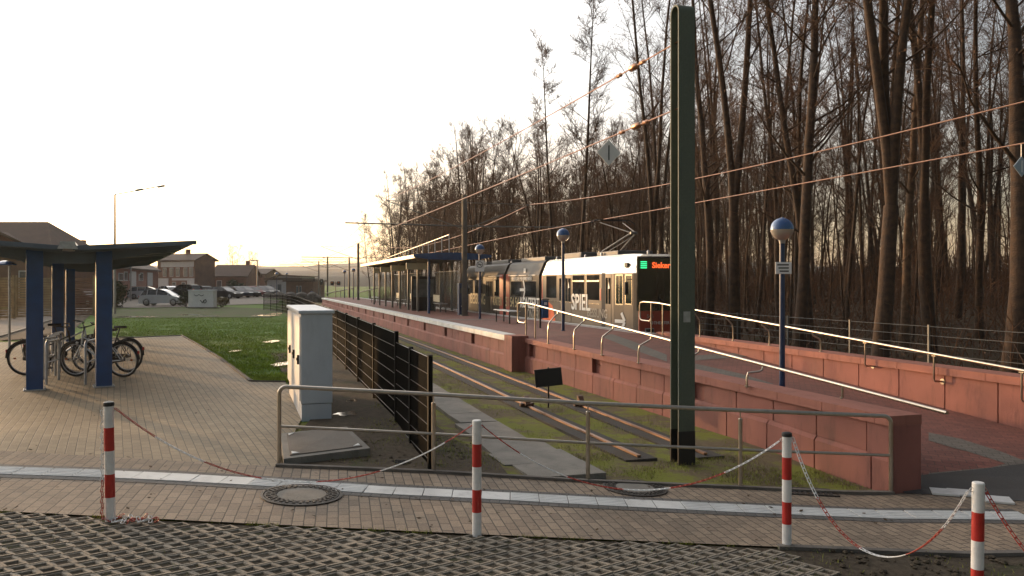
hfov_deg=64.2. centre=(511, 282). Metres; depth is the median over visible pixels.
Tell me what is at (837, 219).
slender tree
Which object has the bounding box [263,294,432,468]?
fence
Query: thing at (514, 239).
slender tree
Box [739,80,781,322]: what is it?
slender tree
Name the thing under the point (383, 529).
grass
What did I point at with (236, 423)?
plaza
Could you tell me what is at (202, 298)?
utility box
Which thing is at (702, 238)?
bare tree
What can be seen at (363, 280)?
hill
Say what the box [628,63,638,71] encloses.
wire insulator
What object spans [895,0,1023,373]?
bare tree
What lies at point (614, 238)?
bare tree
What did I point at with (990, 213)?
bare tree
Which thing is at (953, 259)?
brushwood
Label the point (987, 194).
bare tree
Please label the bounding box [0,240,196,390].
bicycle shelter
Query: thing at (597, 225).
slender tree
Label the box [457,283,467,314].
ticket machine
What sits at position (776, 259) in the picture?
bare tree
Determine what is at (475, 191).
bare tree
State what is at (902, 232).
slender tree
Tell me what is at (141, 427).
chain
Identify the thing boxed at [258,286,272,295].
parked car
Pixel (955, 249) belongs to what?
distant wood
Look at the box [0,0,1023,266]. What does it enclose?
sky
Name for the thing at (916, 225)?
bare tree
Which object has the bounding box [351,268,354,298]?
ball lamp
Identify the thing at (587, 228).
slender tree
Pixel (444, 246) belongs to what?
bare tree
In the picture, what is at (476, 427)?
bollard
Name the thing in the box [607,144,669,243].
bare tree
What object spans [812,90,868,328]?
slender tree
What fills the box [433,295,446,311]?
bench
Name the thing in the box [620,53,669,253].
slender tree
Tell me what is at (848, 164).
bare tree
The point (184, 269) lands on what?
window
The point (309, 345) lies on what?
equipment cabinet
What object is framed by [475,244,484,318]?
ball lamp
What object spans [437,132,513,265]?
bare tree
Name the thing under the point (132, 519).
chain
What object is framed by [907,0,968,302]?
bare tree
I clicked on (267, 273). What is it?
house
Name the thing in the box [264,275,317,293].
flat roofed house
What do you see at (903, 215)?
bare tree
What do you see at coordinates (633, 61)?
slender tree
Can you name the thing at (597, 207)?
bare tree
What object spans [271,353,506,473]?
mud
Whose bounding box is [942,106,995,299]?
slender tree
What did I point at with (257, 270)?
street lamp
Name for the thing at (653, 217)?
bare tree
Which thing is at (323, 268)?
hill
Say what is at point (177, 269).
window
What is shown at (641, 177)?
slender tree
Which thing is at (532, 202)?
slender tree
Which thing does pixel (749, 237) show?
slender tree
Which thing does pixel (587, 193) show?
bare tree
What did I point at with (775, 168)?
slender tree
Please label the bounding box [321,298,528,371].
platform wall
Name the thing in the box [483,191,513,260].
bare tree
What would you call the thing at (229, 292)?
parked car
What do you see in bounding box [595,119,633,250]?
slender tree
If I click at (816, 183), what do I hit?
bare tree
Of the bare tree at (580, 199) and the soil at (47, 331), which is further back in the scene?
the bare tree at (580, 199)
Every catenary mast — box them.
[289,256,347,295]
[295,261,319,294]
[314,243,391,299]
[321,258,349,297]
[345,195,570,315]
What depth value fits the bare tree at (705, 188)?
30.66 m
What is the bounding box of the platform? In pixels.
[330,297,638,335]
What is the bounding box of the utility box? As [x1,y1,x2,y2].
[186,290,218,307]
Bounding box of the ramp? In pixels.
[529,334,1023,474]
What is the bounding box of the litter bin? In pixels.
[539,298,548,327]
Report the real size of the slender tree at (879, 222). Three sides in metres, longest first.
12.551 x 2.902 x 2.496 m
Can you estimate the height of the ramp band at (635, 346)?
0.294 m
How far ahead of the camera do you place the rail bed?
14.44 m
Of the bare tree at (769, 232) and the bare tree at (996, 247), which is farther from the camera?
the bare tree at (769, 232)
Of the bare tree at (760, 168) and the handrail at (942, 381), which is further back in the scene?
the bare tree at (760, 168)
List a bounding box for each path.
[0,307,92,333]
[433,383,605,478]
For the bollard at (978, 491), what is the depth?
5.71 m
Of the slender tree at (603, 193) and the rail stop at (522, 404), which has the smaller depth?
the rail stop at (522, 404)
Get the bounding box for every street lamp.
[0,261,16,347]
[113,185,164,313]
[130,267,131,300]
[250,260,258,286]
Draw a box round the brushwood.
[698,239,1009,306]
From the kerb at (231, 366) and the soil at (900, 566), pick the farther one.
the kerb at (231, 366)
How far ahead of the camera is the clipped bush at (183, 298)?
72.07 m
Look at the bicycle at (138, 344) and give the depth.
17.75 m
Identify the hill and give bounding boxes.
[153,260,1001,272]
[278,266,952,282]
[311,273,725,286]
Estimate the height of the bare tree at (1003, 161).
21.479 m
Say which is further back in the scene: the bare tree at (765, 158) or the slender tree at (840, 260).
the bare tree at (765, 158)
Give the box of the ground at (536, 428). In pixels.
[0,286,1007,547]
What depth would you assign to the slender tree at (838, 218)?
52.75 m
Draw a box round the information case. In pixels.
[411,276,435,310]
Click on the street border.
(656, 509)
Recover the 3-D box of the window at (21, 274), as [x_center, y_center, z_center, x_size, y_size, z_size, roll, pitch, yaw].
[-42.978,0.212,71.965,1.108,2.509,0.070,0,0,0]
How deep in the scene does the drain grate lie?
9.26 m
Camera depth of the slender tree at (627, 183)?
48.56 m
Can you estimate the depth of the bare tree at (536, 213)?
79.37 m
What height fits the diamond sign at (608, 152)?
0.441 m
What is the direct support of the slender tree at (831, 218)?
on the ground at (536, 428)
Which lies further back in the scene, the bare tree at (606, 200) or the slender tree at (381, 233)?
the slender tree at (381, 233)
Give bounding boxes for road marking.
[0,466,1023,519]
[929,487,1014,504]
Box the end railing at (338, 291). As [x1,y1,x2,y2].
[325,288,352,297]
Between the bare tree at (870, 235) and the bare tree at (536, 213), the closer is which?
the bare tree at (870, 235)
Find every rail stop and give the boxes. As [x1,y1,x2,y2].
[519,396,533,406]
[573,395,586,405]
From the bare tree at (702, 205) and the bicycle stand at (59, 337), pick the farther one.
the bare tree at (702, 205)
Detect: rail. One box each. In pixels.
[399,336,706,454]
[433,361,640,457]
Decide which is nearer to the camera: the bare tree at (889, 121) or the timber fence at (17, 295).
the bare tree at (889, 121)
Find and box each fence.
[0,275,14,317]
[15,275,25,316]
[43,275,51,315]
[64,275,94,315]
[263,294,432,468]
[695,311,1023,373]
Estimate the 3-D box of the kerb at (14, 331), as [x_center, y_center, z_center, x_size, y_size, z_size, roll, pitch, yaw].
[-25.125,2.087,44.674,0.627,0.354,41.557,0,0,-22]
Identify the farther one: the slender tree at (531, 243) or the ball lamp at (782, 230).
the slender tree at (531, 243)
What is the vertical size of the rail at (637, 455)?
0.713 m
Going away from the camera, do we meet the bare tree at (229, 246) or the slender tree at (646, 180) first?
the slender tree at (646, 180)
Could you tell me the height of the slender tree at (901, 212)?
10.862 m
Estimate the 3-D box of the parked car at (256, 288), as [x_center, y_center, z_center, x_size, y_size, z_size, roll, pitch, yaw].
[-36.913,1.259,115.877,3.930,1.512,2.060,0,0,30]
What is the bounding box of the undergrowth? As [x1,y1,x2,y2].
[367,229,1023,372]
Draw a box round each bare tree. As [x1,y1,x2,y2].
[225,243,246,264]
[244,251,260,266]
[352,209,377,298]
[362,224,394,275]
[365,161,419,301]
[372,191,417,298]
[377,213,404,297]
[378,200,421,296]
[380,157,443,282]
[393,184,439,275]
[395,169,454,275]
[399,181,433,253]
[409,158,442,253]
[411,142,464,306]
[416,153,446,275]
[418,168,445,265]
[418,176,451,289]
[420,142,455,288]
[423,106,513,268]
[427,190,467,301]
[428,125,497,282]
[437,110,531,259]
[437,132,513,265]
[437,182,480,261]
[439,147,502,265]
[448,193,460,291]
[457,116,519,261]
[473,113,539,258]
[474,158,536,259]
[477,127,525,260]
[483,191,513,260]
[492,187,533,259]
[496,128,562,256]
[511,171,566,257]
[514,164,568,255]
[516,110,567,256]
[519,176,555,250]
[521,18,579,256]
[521,163,579,256]
[533,171,592,252]
[544,173,594,256]
[548,0,623,251]
[554,155,604,250]
[558,161,605,250]
[567,180,607,251]
[568,116,654,250]
[570,114,633,250]
[578,161,620,248]
[586,149,633,250]
[589,129,617,250]
[594,166,637,249]
[598,0,699,253]
[601,116,669,249]
[604,107,669,250]
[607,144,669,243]
[612,0,706,253]
[613,177,641,250]
[614,169,656,250]
[617,113,645,214]
[643,117,725,236]
[646,160,697,249]
[647,177,669,253]
[652,0,766,336]
[652,141,669,237]
[665,0,749,304]
[667,171,725,294]
[668,0,751,304]
[695,28,738,214]
[695,76,736,230]
[695,119,761,300]
[695,191,726,264]
[700,100,772,233]
[701,0,802,339]
[711,0,861,348]
[718,0,924,347]
[727,0,844,334]
[727,134,760,273]
[733,73,786,287]
[742,172,767,256]
[744,112,791,252]
[745,6,810,301]
[752,0,850,155]
[762,148,835,240]
[778,12,823,258]
[780,89,831,303]
[784,100,833,241]
[802,0,878,309]
[802,84,835,278]
[811,135,843,287]
[814,0,877,289]
[821,0,974,357]
[823,0,992,346]
[823,143,868,289]
[831,0,911,299]
[835,115,918,277]
[840,67,879,286]
[850,0,964,323]
[862,43,911,208]
[864,99,910,238]
[875,0,937,352]
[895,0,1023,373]
[898,25,947,292]
[898,63,935,303]
[898,141,947,263]
[900,2,978,305]
[900,4,959,232]
[901,0,1023,339]
[901,65,933,216]
[906,26,965,279]
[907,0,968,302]
[910,22,967,288]
[916,0,1007,318]
[921,0,1005,297]
[933,0,996,293]
[951,0,1023,310]
[966,78,1006,287]
[968,76,1009,259]
[970,39,1023,176]
[972,1,1022,143]
[980,7,1023,232]
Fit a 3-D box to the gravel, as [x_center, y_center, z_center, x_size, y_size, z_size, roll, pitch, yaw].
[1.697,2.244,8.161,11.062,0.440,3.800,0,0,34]
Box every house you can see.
[0,222,94,306]
[0,231,161,297]
[157,249,218,286]
[215,261,261,286]
[258,269,281,285]
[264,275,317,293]
[282,280,326,297]
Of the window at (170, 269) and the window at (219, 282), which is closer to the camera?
the window at (170, 269)
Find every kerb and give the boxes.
[0,310,90,336]
[45,335,285,381]
[275,463,894,494]
[776,543,1023,556]
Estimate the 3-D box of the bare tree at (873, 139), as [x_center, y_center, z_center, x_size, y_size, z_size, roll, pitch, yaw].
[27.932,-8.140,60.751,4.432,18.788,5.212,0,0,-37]
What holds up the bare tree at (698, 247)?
on the ground at (536, 428)
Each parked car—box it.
[64,289,92,303]
[127,287,155,298]
[138,289,181,305]
[158,286,175,289]
[171,284,201,294]
[205,286,243,298]
[227,286,251,297]
[241,286,260,296]
[249,286,265,296]
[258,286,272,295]
[264,286,280,293]
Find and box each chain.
[100,410,159,524]
[114,407,471,482]
[481,424,779,490]
[792,437,968,557]
[985,487,1023,550]
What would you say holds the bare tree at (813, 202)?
on the ground at (536, 428)
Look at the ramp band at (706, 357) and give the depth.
18.98 m
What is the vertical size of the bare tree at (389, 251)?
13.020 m
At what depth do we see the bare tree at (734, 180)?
25.72 m
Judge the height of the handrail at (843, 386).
1.012 m
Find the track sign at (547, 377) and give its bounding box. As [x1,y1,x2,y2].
[534,367,562,407]
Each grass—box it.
[0,476,947,554]
[0,512,852,575]
[112,317,287,380]
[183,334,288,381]
[293,402,485,467]
[403,343,820,482]
[482,452,868,489]
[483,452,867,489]
[813,551,1022,575]
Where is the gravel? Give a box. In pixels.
[328,420,1022,575]
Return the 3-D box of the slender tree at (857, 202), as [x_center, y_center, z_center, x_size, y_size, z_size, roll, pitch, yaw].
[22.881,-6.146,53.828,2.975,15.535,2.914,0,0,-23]
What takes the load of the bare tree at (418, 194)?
on the ground at (536, 428)
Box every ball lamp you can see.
[275,272,278,293]
[343,270,345,297]
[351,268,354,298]
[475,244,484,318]
[556,228,569,330]
[770,217,793,386]
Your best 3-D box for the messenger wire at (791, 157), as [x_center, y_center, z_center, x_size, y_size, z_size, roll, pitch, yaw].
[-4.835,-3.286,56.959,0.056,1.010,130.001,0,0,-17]
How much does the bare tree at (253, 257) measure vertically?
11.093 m
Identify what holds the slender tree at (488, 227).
on the ground at (536, 428)
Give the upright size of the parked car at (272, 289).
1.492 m
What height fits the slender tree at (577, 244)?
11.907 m
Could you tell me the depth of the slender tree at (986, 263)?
50.85 m
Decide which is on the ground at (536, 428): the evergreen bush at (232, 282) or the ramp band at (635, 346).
the evergreen bush at (232, 282)
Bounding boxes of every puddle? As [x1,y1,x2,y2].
[120,316,158,316]
[272,361,287,365]
[336,411,355,415]
[393,459,407,462]
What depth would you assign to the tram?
28.82 m
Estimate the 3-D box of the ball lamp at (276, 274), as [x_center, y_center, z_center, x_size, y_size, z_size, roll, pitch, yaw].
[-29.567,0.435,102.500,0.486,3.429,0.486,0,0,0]
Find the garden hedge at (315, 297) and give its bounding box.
[262,292,322,302]
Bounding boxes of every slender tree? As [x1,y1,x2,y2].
[371,238,387,290]
[377,217,385,281]
[383,186,404,288]
[383,203,401,300]
[388,196,409,275]
[388,213,399,282]
[392,176,410,302]
[395,162,420,296]
[396,206,410,289]
[406,149,438,274]
[407,221,426,275]
[415,205,439,275]
[418,160,440,275]
[419,207,438,275]
[426,191,448,303]
[428,136,470,306]
[431,182,453,305]
[438,187,460,307]
[479,176,499,261]
[481,158,500,260]
[485,165,515,258]
[496,186,522,258]
[501,195,530,259]
[506,129,533,257]
[513,220,524,259]
[514,124,550,257]
[515,160,533,259]
[521,114,558,257]
[521,195,539,257]
[525,174,540,254]
[526,210,543,257]
[528,117,574,256]
[529,142,552,245]
[531,139,574,256]
[545,127,569,256]
[547,138,572,238]
[548,154,571,255]
[555,108,609,252]
[556,193,570,255]
[561,111,599,252]
[561,114,605,251]
[561,173,580,252]
[562,156,588,253]
[563,154,584,251]
[565,145,591,248]
[566,116,607,251]
[576,110,605,245]
[582,131,620,250]
[584,119,622,251]
[593,112,648,250]
[593,131,623,250]
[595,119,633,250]
[596,116,629,251]
[601,113,642,247]
[606,174,631,250]
[610,126,636,242]
[616,76,663,253]
[616,83,669,250]
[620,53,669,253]
[621,131,656,250]
[622,75,665,250]
[624,84,669,241]
[628,45,669,253]
[641,45,669,253]
[644,133,697,252]
[669,82,721,294]
[695,53,725,323]
[695,74,724,319]
[695,106,739,325]
[696,93,775,321]
[698,42,757,323]
[700,67,756,265]
[714,62,785,328]
[718,104,748,261]
[719,128,734,263]
[722,29,765,316]
[722,58,761,306]
[727,85,760,297]
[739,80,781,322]
[739,163,765,275]
[741,107,763,264]
[743,0,805,333]
[750,61,794,313]
[750,118,772,263]
[751,7,845,339]
[755,62,792,310]
[757,0,851,318]
[757,72,839,313]
[759,96,793,255]
[770,23,809,217]
[789,100,839,306]
[801,107,838,298]
[802,57,877,335]
[812,71,856,300]
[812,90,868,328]
[812,181,843,294]
[814,139,832,273]
[817,2,916,342]
[820,142,858,299]
[821,98,862,269]
[827,0,903,321]
[827,185,845,279]
[829,162,855,249]
[830,0,950,268]
[835,81,878,266]
[852,144,877,290]
[862,45,904,225]
[864,114,902,277]
[868,116,907,257]
[869,61,918,263]
[889,7,985,317]
[896,146,904,288]
[896,146,919,261]
[896,176,929,281]
[898,126,932,268]
[898,156,917,259]
[900,52,962,341]
[911,98,972,324]
[933,171,957,256]
[938,3,1023,233]
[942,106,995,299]
[945,0,1023,278]
[968,123,1009,260]
[970,12,1023,285]
[978,0,1008,302]
[983,12,1023,233]
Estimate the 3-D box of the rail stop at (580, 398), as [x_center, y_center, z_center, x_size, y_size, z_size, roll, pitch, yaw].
[1.306,2.255,15.552,0.260,0.190,0.300,0,0,-17]
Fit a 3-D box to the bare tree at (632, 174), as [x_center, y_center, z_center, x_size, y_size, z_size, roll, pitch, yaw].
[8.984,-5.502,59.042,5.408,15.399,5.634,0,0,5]
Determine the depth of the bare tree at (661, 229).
44.69 m
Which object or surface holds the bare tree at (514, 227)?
on the ground at (536, 428)
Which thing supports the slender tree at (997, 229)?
on the ground at (536, 428)
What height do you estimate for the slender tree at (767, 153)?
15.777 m
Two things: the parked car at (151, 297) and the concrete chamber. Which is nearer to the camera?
the concrete chamber
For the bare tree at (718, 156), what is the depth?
65.22 m
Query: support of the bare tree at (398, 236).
on the ground at (536, 428)
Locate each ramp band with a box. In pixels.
[604,334,666,360]
[695,353,745,359]
[695,364,772,383]
[929,432,1023,464]
[929,459,1023,473]
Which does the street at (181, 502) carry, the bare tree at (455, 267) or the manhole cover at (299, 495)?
the manhole cover at (299, 495)
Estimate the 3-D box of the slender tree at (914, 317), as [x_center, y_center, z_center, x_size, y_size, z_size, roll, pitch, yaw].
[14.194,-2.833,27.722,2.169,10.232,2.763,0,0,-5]
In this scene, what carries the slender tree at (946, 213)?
on the ground at (536, 428)
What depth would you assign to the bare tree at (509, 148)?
70.39 m
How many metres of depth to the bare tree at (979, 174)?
26.50 m
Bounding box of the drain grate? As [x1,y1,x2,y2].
[780,486,839,496]
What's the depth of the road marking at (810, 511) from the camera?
8.49 m
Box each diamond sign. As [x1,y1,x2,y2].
[597,138,620,165]
[1013,144,1023,176]
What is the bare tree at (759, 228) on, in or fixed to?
on the ground at (536, 428)
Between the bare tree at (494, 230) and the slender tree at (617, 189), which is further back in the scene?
the bare tree at (494, 230)
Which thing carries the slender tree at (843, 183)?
on the ground at (536, 428)
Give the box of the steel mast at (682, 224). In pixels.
[670,5,694,464]
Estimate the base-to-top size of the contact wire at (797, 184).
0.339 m
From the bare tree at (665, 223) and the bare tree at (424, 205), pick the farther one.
the bare tree at (424, 205)
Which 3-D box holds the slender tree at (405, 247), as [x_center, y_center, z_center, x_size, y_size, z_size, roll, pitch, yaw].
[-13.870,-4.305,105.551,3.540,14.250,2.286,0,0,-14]
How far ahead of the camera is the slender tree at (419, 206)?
90.28 m
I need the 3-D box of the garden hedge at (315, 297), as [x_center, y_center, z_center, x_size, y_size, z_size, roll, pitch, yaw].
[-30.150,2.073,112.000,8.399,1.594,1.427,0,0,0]
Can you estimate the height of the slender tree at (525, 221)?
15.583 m
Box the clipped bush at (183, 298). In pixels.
[176,290,187,306]
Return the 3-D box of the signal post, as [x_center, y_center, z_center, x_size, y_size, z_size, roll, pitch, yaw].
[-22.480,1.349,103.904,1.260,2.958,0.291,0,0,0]
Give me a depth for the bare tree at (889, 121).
19.56 m
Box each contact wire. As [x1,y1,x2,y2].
[321,108,677,259]
[360,143,1023,266]
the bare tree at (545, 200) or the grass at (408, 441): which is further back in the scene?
the bare tree at (545, 200)
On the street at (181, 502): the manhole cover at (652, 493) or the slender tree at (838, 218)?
the manhole cover at (652, 493)
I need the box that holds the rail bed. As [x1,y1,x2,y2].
[399,335,723,461]
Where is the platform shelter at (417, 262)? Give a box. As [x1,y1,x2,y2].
[361,234,490,312]
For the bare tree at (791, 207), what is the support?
on the ground at (536, 428)
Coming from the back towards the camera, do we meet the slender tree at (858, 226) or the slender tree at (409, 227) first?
the slender tree at (409, 227)
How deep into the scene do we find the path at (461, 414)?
11.19 m
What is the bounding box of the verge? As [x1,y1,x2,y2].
[112,306,283,317]
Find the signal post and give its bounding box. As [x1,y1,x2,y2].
[330,281,340,297]
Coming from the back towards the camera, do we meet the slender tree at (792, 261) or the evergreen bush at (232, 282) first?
the evergreen bush at (232, 282)
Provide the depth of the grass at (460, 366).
13.73 m
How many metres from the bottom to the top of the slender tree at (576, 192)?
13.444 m
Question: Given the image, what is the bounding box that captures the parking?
[112,296,278,307]
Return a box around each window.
[18,271,25,297]
[118,273,122,280]
[124,271,127,280]
[163,268,166,276]
[169,268,172,276]
[176,268,179,276]
[183,268,186,276]
[189,268,192,276]
[217,280,221,286]
[277,284,281,291]
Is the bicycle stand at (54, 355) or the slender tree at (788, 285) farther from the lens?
the slender tree at (788, 285)
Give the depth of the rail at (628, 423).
15.42 m
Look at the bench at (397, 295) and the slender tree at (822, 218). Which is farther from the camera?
the slender tree at (822, 218)
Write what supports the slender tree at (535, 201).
on the ground at (536, 428)
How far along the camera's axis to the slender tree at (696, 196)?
38.60 m
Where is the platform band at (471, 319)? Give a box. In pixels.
[446,318,524,319]
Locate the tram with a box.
[467,219,669,332]
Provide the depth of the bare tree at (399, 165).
98.52 m
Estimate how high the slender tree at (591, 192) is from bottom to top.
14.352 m
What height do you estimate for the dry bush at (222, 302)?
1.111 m
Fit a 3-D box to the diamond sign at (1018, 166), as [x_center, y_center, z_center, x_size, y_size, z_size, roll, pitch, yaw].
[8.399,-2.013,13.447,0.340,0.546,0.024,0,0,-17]
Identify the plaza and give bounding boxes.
[0,336,300,465]
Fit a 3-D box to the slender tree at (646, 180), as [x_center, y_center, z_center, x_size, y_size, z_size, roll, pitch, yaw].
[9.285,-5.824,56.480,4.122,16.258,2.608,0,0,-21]
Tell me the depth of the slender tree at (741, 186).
53.28 m
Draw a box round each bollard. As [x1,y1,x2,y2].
[101,401,115,521]
[470,419,483,536]
[780,431,793,544]
[969,481,986,575]
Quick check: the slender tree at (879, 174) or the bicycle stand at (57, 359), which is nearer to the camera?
the bicycle stand at (57, 359)
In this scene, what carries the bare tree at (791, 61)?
on the ground at (536, 428)
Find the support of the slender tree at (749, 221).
on the ground at (536, 428)
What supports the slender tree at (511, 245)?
on the ground at (536, 428)
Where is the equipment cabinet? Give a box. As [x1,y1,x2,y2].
[287,305,334,421]
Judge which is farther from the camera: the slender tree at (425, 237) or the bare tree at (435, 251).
the bare tree at (435, 251)
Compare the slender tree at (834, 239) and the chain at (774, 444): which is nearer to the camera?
the chain at (774, 444)
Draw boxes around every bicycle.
[5,323,94,374]
[22,320,92,365]
[60,324,139,376]
[71,322,143,371]
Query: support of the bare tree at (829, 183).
on the ground at (536, 428)
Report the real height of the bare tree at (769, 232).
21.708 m
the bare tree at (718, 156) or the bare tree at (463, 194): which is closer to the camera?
the bare tree at (718, 156)
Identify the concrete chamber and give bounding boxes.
[281,427,369,463]
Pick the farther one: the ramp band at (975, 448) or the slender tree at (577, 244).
the slender tree at (577, 244)
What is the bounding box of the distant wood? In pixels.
[568,75,1009,310]
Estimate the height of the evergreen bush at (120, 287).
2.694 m
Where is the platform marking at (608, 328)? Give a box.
[329,298,655,333]
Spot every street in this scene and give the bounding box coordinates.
[0,451,1023,550]
[903,464,1023,500]
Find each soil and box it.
[0,310,92,339]
[0,514,1023,575]
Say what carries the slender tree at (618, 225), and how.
on the ground at (536, 428)
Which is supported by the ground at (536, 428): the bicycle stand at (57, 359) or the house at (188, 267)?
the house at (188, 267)
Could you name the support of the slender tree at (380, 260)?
on the ground at (536, 428)
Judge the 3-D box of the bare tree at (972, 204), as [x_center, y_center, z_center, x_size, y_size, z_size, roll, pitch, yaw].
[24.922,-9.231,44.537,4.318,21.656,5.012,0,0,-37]
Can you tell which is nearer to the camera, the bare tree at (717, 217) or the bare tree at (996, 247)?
the bare tree at (717, 217)
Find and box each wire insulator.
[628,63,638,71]
[631,122,641,129]
[639,59,645,64]
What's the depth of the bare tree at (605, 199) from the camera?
73.17 m
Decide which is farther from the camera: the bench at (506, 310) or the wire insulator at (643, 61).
the bench at (506, 310)
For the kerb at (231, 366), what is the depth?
20.20 m
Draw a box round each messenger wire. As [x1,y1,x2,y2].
[329,41,677,246]
[353,101,1023,260]
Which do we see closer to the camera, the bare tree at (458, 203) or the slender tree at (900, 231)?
the slender tree at (900, 231)
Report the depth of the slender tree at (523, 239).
62.30 m
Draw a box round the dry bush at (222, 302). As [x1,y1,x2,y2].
[217,296,229,306]
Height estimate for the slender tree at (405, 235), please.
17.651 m
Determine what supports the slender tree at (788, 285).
on the ground at (536, 428)
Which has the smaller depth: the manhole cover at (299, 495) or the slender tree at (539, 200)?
the manhole cover at (299, 495)
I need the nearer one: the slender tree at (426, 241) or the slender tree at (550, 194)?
the slender tree at (550, 194)
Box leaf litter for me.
[390,286,1006,370]
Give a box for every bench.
[396,293,405,305]
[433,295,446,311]
[493,309,519,323]
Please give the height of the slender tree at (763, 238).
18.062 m
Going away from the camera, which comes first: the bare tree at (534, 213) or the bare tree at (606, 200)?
the bare tree at (606, 200)
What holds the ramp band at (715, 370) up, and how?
on the ramp
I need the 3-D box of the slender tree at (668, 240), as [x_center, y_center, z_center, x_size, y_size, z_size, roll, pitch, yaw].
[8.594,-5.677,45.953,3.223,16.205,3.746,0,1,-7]
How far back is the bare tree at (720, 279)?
63.13 m
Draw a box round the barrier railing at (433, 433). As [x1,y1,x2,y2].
[277,385,892,490]
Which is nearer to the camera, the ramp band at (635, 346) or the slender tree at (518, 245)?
the ramp band at (635, 346)
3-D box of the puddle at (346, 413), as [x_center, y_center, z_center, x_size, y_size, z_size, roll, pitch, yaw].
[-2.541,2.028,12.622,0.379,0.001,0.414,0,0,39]
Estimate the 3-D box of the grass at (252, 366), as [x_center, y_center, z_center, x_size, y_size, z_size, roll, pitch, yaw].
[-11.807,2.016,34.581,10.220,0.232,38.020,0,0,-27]
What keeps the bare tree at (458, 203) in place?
on the ground at (536, 428)
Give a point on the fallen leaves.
(453, 498)
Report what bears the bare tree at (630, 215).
on the ground at (536, 428)
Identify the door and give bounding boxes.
[158,278,168,286]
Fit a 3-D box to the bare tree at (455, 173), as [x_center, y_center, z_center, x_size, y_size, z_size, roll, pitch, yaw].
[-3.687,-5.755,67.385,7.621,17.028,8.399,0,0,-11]
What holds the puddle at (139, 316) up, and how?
on the verge
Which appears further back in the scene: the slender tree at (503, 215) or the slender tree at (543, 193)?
the slender tree at (503, 215)
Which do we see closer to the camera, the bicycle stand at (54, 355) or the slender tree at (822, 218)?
the bicycle stand at (54, 355)
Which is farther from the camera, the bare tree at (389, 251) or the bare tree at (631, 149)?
the bare tree at (389, 251)
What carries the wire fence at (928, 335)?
on the ground at (536, 428)
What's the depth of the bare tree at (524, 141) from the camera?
68.03 m
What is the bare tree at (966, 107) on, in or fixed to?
on the ground at (536, 428)
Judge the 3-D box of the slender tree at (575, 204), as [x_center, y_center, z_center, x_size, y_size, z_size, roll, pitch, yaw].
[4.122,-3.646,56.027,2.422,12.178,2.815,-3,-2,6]
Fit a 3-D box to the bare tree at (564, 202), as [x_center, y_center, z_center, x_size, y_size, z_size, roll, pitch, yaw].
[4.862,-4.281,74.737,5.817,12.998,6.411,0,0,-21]
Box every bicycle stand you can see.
[43,336,56,379]
[45,338,59,384]
[47,333,60,375]
[51,331,63,370]
[84,338,94,384]
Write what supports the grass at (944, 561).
on the soil at (900, 566)
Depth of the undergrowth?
29.98 m
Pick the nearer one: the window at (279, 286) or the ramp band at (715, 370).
the ramp band at (715, 370)
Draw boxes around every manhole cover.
[260,484,342,506]
[603,479,667,496]
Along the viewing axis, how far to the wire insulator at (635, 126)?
11.87 m
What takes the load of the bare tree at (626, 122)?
on the ground at (536, 428)
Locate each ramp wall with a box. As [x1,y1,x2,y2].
[525,338,921,493]
[656,332,1023,429]
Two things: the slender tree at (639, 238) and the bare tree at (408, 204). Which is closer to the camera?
the slender tree at (639, 238)
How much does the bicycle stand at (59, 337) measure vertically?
0.945 m
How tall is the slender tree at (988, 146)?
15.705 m
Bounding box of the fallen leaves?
[0,362,926,559]
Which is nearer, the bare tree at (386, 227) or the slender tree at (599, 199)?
the slender tree at (599, 199)
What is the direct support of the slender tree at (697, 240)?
on the ground at (536, 428)
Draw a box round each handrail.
[517,302,948,414]
[639,301,1023,401]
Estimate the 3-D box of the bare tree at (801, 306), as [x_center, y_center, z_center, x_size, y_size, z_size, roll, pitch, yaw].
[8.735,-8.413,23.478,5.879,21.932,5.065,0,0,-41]
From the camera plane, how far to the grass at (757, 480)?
10.19 m
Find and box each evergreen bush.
[112,278,129,306]
[226,279,244,285]
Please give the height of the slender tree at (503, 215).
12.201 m
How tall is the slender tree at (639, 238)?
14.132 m
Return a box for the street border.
[0,464,1023,523]
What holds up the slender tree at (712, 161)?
on the ground at (536, 428)
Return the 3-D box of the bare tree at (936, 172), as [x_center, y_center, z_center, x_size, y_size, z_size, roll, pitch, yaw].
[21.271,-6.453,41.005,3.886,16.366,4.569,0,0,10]
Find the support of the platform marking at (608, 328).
on the platform
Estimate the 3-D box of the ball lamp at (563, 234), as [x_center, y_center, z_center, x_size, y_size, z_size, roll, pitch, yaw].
[1.554,-0.036,24.827,0.405,3.232,0.405,0,0,0]
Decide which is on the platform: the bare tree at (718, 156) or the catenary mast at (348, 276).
the catenary mast at (348, 276)
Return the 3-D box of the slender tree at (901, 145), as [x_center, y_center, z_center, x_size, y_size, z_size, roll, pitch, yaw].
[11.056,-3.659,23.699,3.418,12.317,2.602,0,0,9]
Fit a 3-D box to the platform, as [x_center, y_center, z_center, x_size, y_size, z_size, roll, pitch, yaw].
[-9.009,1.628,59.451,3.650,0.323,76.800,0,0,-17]

